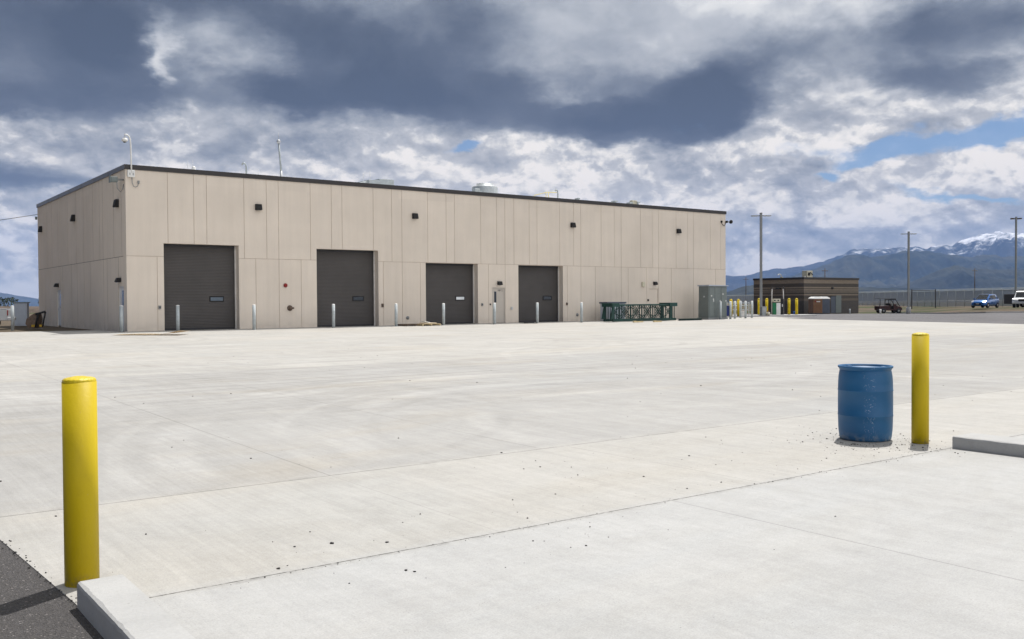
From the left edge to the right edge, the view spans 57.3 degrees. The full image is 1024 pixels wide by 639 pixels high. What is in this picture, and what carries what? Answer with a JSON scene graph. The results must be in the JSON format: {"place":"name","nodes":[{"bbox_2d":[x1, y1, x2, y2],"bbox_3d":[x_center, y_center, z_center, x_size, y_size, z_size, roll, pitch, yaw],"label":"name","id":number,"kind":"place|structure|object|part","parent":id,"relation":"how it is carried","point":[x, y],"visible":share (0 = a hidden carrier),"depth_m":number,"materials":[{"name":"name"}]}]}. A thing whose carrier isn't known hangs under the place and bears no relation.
{"place":"outdoors","nodes":[
{"label":"outdoors","id":0,"kind":"place"},
{"bbox_2d":[0,308,15,323],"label":"pickup truck","id":1,"kind":"object","parent":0,"point":[5,314],"visible":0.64,"depth_m":51.58,"materials":[{"name":"white paint"}]},
{"bbox_2d":[0,293,38,305],"bbox_3d":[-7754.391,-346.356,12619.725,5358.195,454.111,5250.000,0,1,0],"label":"mountain","id":2,"kind":"structure","parent":0,"point":[33,301],"depth_m":13151.29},
{"bbox_2d":[0,541,103,638],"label":"asphalt","id":3,"kind":"structure","parent":0,"point":[33,605],"depth_m":5.06,"materials":[{"name":"grey asphalt"}]},
{"bbox_2d":[0,355,1011,604],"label":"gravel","id":4,"kind":"structure","parent":0,"point":[474,467],"depth_m":7.27,"materials":[{"name":"gravel"}]},
{"bbox_2d":[0,317,1023,638],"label":"concrete slab","id":5,"kind":"structure","parent":0,"point":[312,423],"depth_m":8.56,"materials":[{"name":"beige concrete"}]},
{"bbox_2d":[61,376,99,587],"bbox_3d":[-2.526,0.964,5.490,0.188,1.266,0.188,0,1,0],"label":"yellow bollard","id":6,"kind":"object","parent":5,"relation":"on","point":[80,477],"visible":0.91,"depth_m":5.41,"materials":[{"name":"metal"}]},
{"bbox_2d":[119,305,122,331],"bbox_3d":[-18.368,-0.008,44.068,0.172,1.320,0.172,0,1,0],"label":"bollard","id":7,"kind":"object","parent":5,"relation":"on","point":[121,316],"visible":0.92,"depth_m":44.00,"materials":[{"name":"metal"}]},
{"bbox_2d":[77,574,194,638],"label":"kerb","id":8,"kind":"structure","parent":5,"relation":"on","point":[121,606],"depth_m":4.63,"materials":[{"name":"concrete"}]},
{"bbox_2d":[117,331,186,334],"bbox_3d":[-15.818,0.559,41.116,3.000,0.178,1.250,0,1,3],"label":"plywood sheet","id":9,"kind":"object","parent":5,"relation":"on","point":[154,333],"visible":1,"depth_m":41.05,"materials":[{"name":"brown wood"}]},
{"bbox_2d":[176,305,179,330],"bbox_3d":[-16.195,-0.046,45.417,0.172,1.320,0.172,-1,1,-21],"label":"bollard","id":10,"kind":"object","parent":5,"relation":"on","point":[177,318],"visible":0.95,"depth_m":45.35,"materials":[{"name":"white metal"}]},
{"bbox_2d":[252,305,255,329],"bbox_3d":[-12.940,-0.092,47.021,0.172,1.320,0.172,1,1,38],"label":"bollard","id":11,"kind":"object","parent":5,"relation":"on","point":[254,316],"visible":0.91,"depth_m":46.95,"materials":[{"name":"white metal"}]},
{"bbox_2d":[332,304,334,327],"bbox_3d":[-9.479,-0.168,49.773,0.172,1.320,0.172,-1,2,-44],"label":"bollard","id":12,"kind":"object","parent":5,"relation":"on","point":[333,315],"visible":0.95,"depth_m":49.70,"materials":[{"name":"white metal"}]},
{"bbox_2d":[395,303,397,325],"bbox_3d":[-6.434,-0.230,52.029,0.172,1.320,0.172,-1,1,-25],"label":"bollard","id":13,"kind":"object","parent":5,"relation":"on","point":[396,314],"visible":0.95,"depth_m":51.96,"materials":[{"name":"white metal"}]},
{"bbox_2d":[398,324,424,325],"bbox_3d":[-5.637,0.297,52.498,1.200,0.100,0.990,-1,1,-39],"label":"pallet","id":14,"kind":"object","parent":5,"relation":"on","point":[408,324],"visible":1,"depth_m":52.15,"materials":[{"name":"brown wood"}]},
{"bbox_2d":[417,323,440,325],"bbox_3d":[-4.805,0.281,53.053,1.200,0.100,0.990,-1,1,-37],"label":"pallet","id":15,"kind":"object","parent":5,"relation":"on","point":[428,324],"visible":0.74,"depth_m":52.76,"materials":[{"name":"brown wood"}]},
{"bbox_2d":[442,303,444,324],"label":"bollard","id":16,"kind":"object","parent":5,"relation":"on","point":[443,313],"visible":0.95,"depth_m":53.70,"materials":[{"name":"white metal"}]},
{"bbox_2d":[493,303,495,323],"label":"bollard","id":17,"kind":"object","parent":5,"relation":"on","point":[494,313],"visible":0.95,"depth_m":55.47,"materials":[{"name":"white metal"}]},
{"bbox_2d":[536,303,538,322],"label":"bollard","id":18,"kind":"object","parent":5,"relation":"on","point":[537,312],"visible":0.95,"depth_m":57.26,"materials":[{"name":"white metal"}]},
{"bbox_2d":[580,302,582,321],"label":"bollard","id":19,"kind":"object","parent":5,"relation":"on","point":[581,311],"visible":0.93,"depth_m":58.99,"materials":[{"name":"white metal"}]},
{"bbox_2d":[599,302,625,320],"bbox_3d":[6.678,-0.542,62.059,1.720,1.250,0.800,-1,1,-37],"label":"crate","id":20,"kind":"object","parent":5,"relation":"on","point":[601,308],"visible":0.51,"depth_m":61.76,"materials":[{"name":"grey metal"}]},
{"bbox_2d":[601,303,676,321],"bbox_3d":[8.389,-0.500,61.399,5.980,1.180,1.000,-1,1,-37],"label":"steel truss","id":21,"kind":"object","parent":5,"relation":"on","point":[613,311],"visible":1,"depth_m":60.94,"materials":[{"name":"green metal"}]},
{"bbox_2d":[678,318,701,320],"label":"steel beam","id":22,"kind":"structure","parent":5,"relation":"on","point":[686,319],"depth_m":63.08,"materials":[{"name":"grey metal"}]},
{"bbox_2d":[697,285,727,318],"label":"electrical cabinet","id":23,"kind":"object","parent":5,"relation":"on","point":[711,297],"visible":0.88,"depth_m":66.16,"materials":[{"name":"grey metal"}]},
{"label":"cabinet door","id":24,"kind":"part","parent":23,"relation":"part of","materials":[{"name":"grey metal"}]},
{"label":"cabinet door","id":25,"kind":"part","parent":23,"relation":"part of","materials":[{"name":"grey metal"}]},
{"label":"cabinet door","id":26,"kind":"part","parent":23,"relation":"part of","materials":[{"name":"grey metal"}]},
{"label":"cabinet door","id":27,"kind":"part","parent":23,"relation":"part of","materials":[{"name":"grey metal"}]},
{"bbox_2d":[719,301,721,318],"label":"bollard","id":28,"kind":"object","parent":5,"relation":"on","point":[720,309],"visible":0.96,"depth_m":66.02,"materials":[{"name":"white metal"}]},
{"bbox_2d":[729,301,731,318],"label":"bollard","id":29,"kind":"object","parent":5,"relation":"on","point":[730,309],"visible":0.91,"depth_m":66.73,"materials":[{"name":"white metal"}]},
{"bbox_2d":[734,301,735,318],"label":"bollard","id":30,"kind":"object","parent":5,"relation":"on","point":[734,309],"visible":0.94,"depth_m":68.31,"materials":[{"name":"white metal"}]},
{"bbox_2d":[739,301,741,317],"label":"bollard","id":31,"kind":"object","parent":5,"relation":"on","point":[740,309],"visible":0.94,"depth_m":70.79,"materials":[{"name":"white metal"}]},
{"bbox_2d":[744,301,746,317],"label":"bollard","id":32,"kind":"object","parent":5,"relation":"on","point":[745,309],"visible":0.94,"depth_m":69.03,"materials":[{"name":"white metal"}]},
{"bbox_2d":[751,301,752,317],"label":"bollard","id":33,"kind":"object","parent":5,"relation":"on","point":[751,309],"visible":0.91,"depth_m":70.85,"materials":[{"name":"white metal"}]},
{"bbox_2d":[838,364,893,441],"bbox_3d":[4.136,0.966,10.972,0.613,0.860,0.613,0,1,0],"label":"drum","id":34,"kind":"object","parent":5,"relation":"on","point":[865,402],"visible":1,"depth_m":10.72,"materials":[{"name":"blue plastic"}]},
{"bbox_2d":[911,332,928,443],"bbox_3d":[4.635,0.800,10.638,0.185,1.307,0.185,0,1,0],"label":"yellow bollard","id":35,"kind":"object","parent":5,"relation":"on","point":[920,391],"visible":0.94,"depth_m":10.56,"materials":[{"name":"metal"}]},
{"bbox_2d":[952,433,1023,456],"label":"kerb","id":36,"kind":"structure","parent":5,"relation":"on","point":[996,444],"depth_m":9.98,"materials":[{"name":"concrete"}]},
{"bbox_2d":[0,302,1023,331],"bbox_3d":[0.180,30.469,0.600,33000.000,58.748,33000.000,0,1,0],"label":"ground","id":37,"kind":"structure","parent":0,"point":[866,308],"depth_m":122.65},
{"bbox_2d":[0,297,18,305],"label":"shrub","id":38,"kind":"object","parent":37,"relation":"on","point":[4,300],"visible":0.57,"depth_m":181.86,"materials":[{"name":"green plant"}]},
{"bbox_2d":[10,306,13,330],"bbox_3d":[-26.360,-0.074,49.457,0.172,1.320,0.172,-1,1,-13],"label":"bollard","id":39,"kind":"object","parent":37,"relation":"on","point":[12,318],"visible":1,"depth_m":49.39,"materials":[{"name":"white metal"}]},
{"bbox_2d":[0,306,38,312],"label":"scrub","id":40,"kind":"object","parent":37,"relation":"on","point":[33,309],"visible":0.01,"depth_m":153.11,"materials":[{"name":"beige plant"}]},
{"bbox_2d":[13,302,29,325],"bbox_3d":[-30.553,-0.350,58.401,0.840,1.470,0.720,-1,1,-16],"label":"service cabinet","id":41,"kind":"object","parent":37,"relation":"on","point":[21,312],"visible":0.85,"depth_m":58.10,"materials":[{"name":"grey metal"}]},
{"bbox_3d":[-30.464,-0.335,58.104,0.600,1.250,0.016,-1,1,-16],"label":"cabinet door","id":42,"kind":"part","parent":41,"relation":"part of","materials":[{"name":"grey metal"}]},
{"bbox_2d":[25,311,45,327],"bbox_3d":[-26.217,-0.007,51.889,1.098,0.970,0.955,-1,1,-9],"label":"digger bucket","id":43,"kind":"object","parent":37,"relation":"on","point":[34,320],"visible":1,"depth_m":51.48,"materials":[{"name":"metal"}]},
{"bbox_2d":[35,133,732,331],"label":"warehouse","id":44,"kind":"structure","parent":37,"relation":"on","point":[149,248],"depth_m":53.32,"materials":[{"name":"beige concrete"}]},
{"bbox_2d":[58,290,60,325],"bbox_3d":[-27.829,-0.717,57.761,0.150,2.197,1.094,-1,1,-37],"label":"personnel door","id":45,"kind":"structure","parent":44,"relation":"in","point":[59,291],"depth_m":57.92,"materials":[{"name":"paint"}]},
{"bbox_2d":[119,286,123,330],"bbox_3d":[-19.013,-0.535,45.884,0.115,2.197,1.074,-1,1,-37],"label":"personnel door","id":46,"kind":"structure","parent":44,"relation":"in","point":[121,288],"depth_m":45.92,"materials":[{"name":"paint"}]},
{"bbox_2d":[164,246,234,329],"bbox_3d":[-15.892,-1.640,47.615,3.780,4.300,0.110,-1,1,-37],"label":"roller door","id":47,"kind":"structure","parent":44,"relation":"in","point":[200,280],"depth_m":47.62,"materials":[{"name":"black metal"}]},
{"bbox_2d":[316,251,373,326],"bbox_3d":[-9.389,-1.753,52.435,3.770,4.260,0.110,-1,1,-37],"label":"roller door","id":48,"kind":"structure","parent":44,"relation":"in","point":[344,279],"depth_m":52.47,"materials":[{"name":"black metal"}]},
{"bbox_2d":[426,265,472,323],"bbox_3d":[-3.868,-1.551,56.532,3.710,3.630,0.110,-1,1,-37],"label":"roller door","id":49,"kind":"structure","parent":44,"relation":"in","point":[452,286],"depth_m":56.60,"materials":[{"name":"black metal"}]},
{"bbox_2d":[492,288,504,322],"bbox_3d":[-0.873,-0.886,58.238,1.024,2.197,0.115,-1,1,-37],"label":"personnel door","id":50,"kind":"structure","parent":44,"relation":"in","point":[498,295],"depth_m":58.28,"materials":[{"name":"beige paint"}]},
{"bbox_2d":[518,267,557,321],"bbox_3d":[1.570,-1.658,60.562,3.650,3.620,0.110,-1,1,-37],"label":"roller door","id":51,"kind":"structure","parent":44,"relation":"in","point":[535,285],"depth_m":60.64,"materials":[{"name":"black metal"}]},
{"bbox_2d":[649,288,657,317],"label":"personnel door","id":52,"kind":"structure","parent":44,"relation":"in","point":[653,292],"depth_m":66.27,"materials":[{"name":"beige metal"}]},
{"bbox_2d":[753,271,858,313],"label":"masonry building","id":53,"kind":"structure","parent":37,"relation":"on","point":[842,294],"depth_m":123.58,"materials":[{"name":"brown brick"}]},
{"bbox_2d":[830,296,835,312],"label":"door","id":54,"kind":"structure","parent":53,"relation":"in","point":[833,298],"depth_m":123.71,"materials":[{"name":"metal"}]},
{"bbox_2d":[727,287,1023,306],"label":"chain link fence","id":55,"kind":"object","parent":37,"relation":"on","point":[868,298],"visible":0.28,"depth_m":173.09,"materials":[{"name":"metal"}]},
{"bbox_2d":[911,289,935,308],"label":"gate frame","id":56,"kind":"object","parent":37,"relation":"on","point":[923,290],"visible":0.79,"depth_m":159.90,"materials":[{"name":"grey metal"}]},
{"bbox_2d":[900,311,1023,313],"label":"kerb","id":57,"kind":"structure","parent":37,"relation":"on","point":[966,312],"depth_m":93.91,"materials":[{"name":"concrete"}]},
{"bbox_2d":[971,294,998,307],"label":"parked car","id":58,"kind":"object","parent":37,"relation":"on","point":[983,300],"visible":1,"depth_m":102.27,"materials":[{"name":"blue paint"}]},
{"bbox_2d":[1004,294,1023,306],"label":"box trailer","id":59,"kind":"object","parent":37,"relation":"on","point":[1008,298],"visible":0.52,"depth_m":109.45,"materials":[{"name":"metal"}]},
{"bbox_2d":[1010,217,1021,292],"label":"light pole","id":60,"kind":"object","parent":37,"relation":"on","point":[1016,218],"visible":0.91,"depth_m":124.78,"materials":[{"name":"grey metal"}]},
{"bbox_2d":[1012,291,1023,307],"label":"pickup truck","id":61,"kind":"object","parent":37,"relation":"on","point":[1017,299],"visible":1,"depth_m":104.39,"materials":[{"name":"white paint"}]},
{"bbox_2d":[0,0,1023,298],"label":"sky","id":62,"kind":"structure","parent":0,"point":[849,124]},
{"bbox_2d":[733,300,1003,303],"bbox_3d":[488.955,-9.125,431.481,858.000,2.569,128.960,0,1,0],"label":"distant road","id":63,"kind":"structure","parent":0,"point":[918,301],"depth_m":453.56,"materials":[{"name":"grey asphalt"}]},
{"bbox_2d":[727,285,1021,301],"bbox_3d":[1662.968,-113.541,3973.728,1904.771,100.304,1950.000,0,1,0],"label":"hill","id":64,"kind":"structure","parent":0,"point":[744,291],"depth_m":4073.63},
{"bbox_2d":[726,231,1023,291],"bbox_3d":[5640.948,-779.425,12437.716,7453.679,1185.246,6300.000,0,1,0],"label":"mountain","id":65,"kind":"structure","parent":0,"point":[1000,244],"depth_m":13035.28,"materials":[{"name":"white snow"}]},
{"bbox_2d":[727,313,1023,323],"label":"road","id":66,"kind":"structure","parent":0,"point":[1006,318],"depth_m":68.47,"materials":[{"name":"grey asphalt"}]},
{"bbox_2d":[737,299,739,315],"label":"yellow bollard","id":67,"kind":"object","parent":66,"relation":"on","point":[738,300],"visible":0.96,"depth_m":76.56,"materials":[{"name":"metal"}]},
{"bbox_2d":[758,298,759,314],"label":"yellow bollard","id":68,"kind":"object","parent":66,"relation":"on","point":[758,306],"visible":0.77,"depth_m":87.88,"materials":[{"name":"metal"}]},
{"bbox_2d":[751,213,770,315],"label":"light pole","id":69,"kind":"object","parent":66,"relation":"on","point":[760,215],"visible":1,"depth_m":83.81,"materials":[{"name":"grey metal"}]},
{"bbox_2d":[761,307,766,315],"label":"meter cabinet","id":70,"kind":"object","parent":66,"relation":"on","point":[763,311],"visible":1,"depth_m":83.64,"materials":[{"name":"metal"}]},
{"bbox_2d":[765,298,767,310],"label":"yellow bollard","id":71,"kind":"object","parent":66,"relation":"on","point":[766,302],"visible":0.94,"depth_m":87.88,"materials":[{"name":"metal"}]},
{"bbox_2d":[732,314,816,315],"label":"fuel pad","id":72,"kind":"object","parent":66,"relation":"on","point":[785,315],"visible":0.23,"depth_m":85.42,"materials":[{"name":"concrete"}]},
{"bbox_2d":[768,287,785,314],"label":"fuel pump","id":73,"kind":"object","parent":72,"relation":"on","point":[777,306],"visible":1,"depth_m":87.89,"materials":[{"name":"white paint"}]},
{"bbox_2d":[788,298,789,314],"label":"yellow bollard","id":74,"kind":"object","parent":66,"relation":"on","point":[788,306],"visible":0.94,"depth_m":87.88,"materials":[{"name":"metal"}]},
{"bbox_2d":[795,298,797,314],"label":"yellow bollard","id":75,"kind":"object","parent":66,"relation":"on","point":[796,306],"visible":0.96,"depth_m":87.89,"materials":[{"name":"metal"}]},
{"bbox_2d":[808,295,822,313],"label":"portable toilet","id":76,"kind":"object","parent":66,"relation":"on","point":[815,305],"visible":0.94,"depth_m":116.64,"materials":[{"name":"brown plastic"}]},
{"bbox_2d":[822,295,829,313],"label":"portable toilet","id":77,"kind":"object","parent":66,"relation":"on","point":[825,305],"visible":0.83,"depth_m":117.31,"materials":[{"name":"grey plastic"}]},
{"bbox_2d":[874,298,901,312],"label":"utility vehicle","id":78,"kind":"object","parent":66,"relation":"on","point":[894,308],"visible":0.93,"depth_m":116.88,"materials":[{"name":"brown metal"}]},
{"bbox_2d":[906,307,910,313],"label":"pole pedestal","id":79,"kind":"object","parent":66,"relation":"on","point":[908,310],"visible":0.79,"depth_m":109.78,"materials":[{"name":"concrete"}]},
{"bbox_2d":[907,232,916,306],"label":"light pole","id":80,"kind":"object","parent":79,"relation":"on","point":[908,276],"visible":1,"depth_m":109.84,"materials":[{"name":"grey metal"}]},
{"bbox_2d":[785,251,1023,287],"bbox_3d":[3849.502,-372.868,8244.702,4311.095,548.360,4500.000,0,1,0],"label":"mountain","id":81,"kind":"structure","parent":0,"point":[887,271],"depth_m":8554.87,"materials":[{"name":"stone"}]},
{"bbox_2d":[895,265,1023,289],"bbox_3d":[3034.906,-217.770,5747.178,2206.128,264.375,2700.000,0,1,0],"label":"hill","id":82,"kind":"structure","parent":0,"point":[955,277],"depth_m":5799.98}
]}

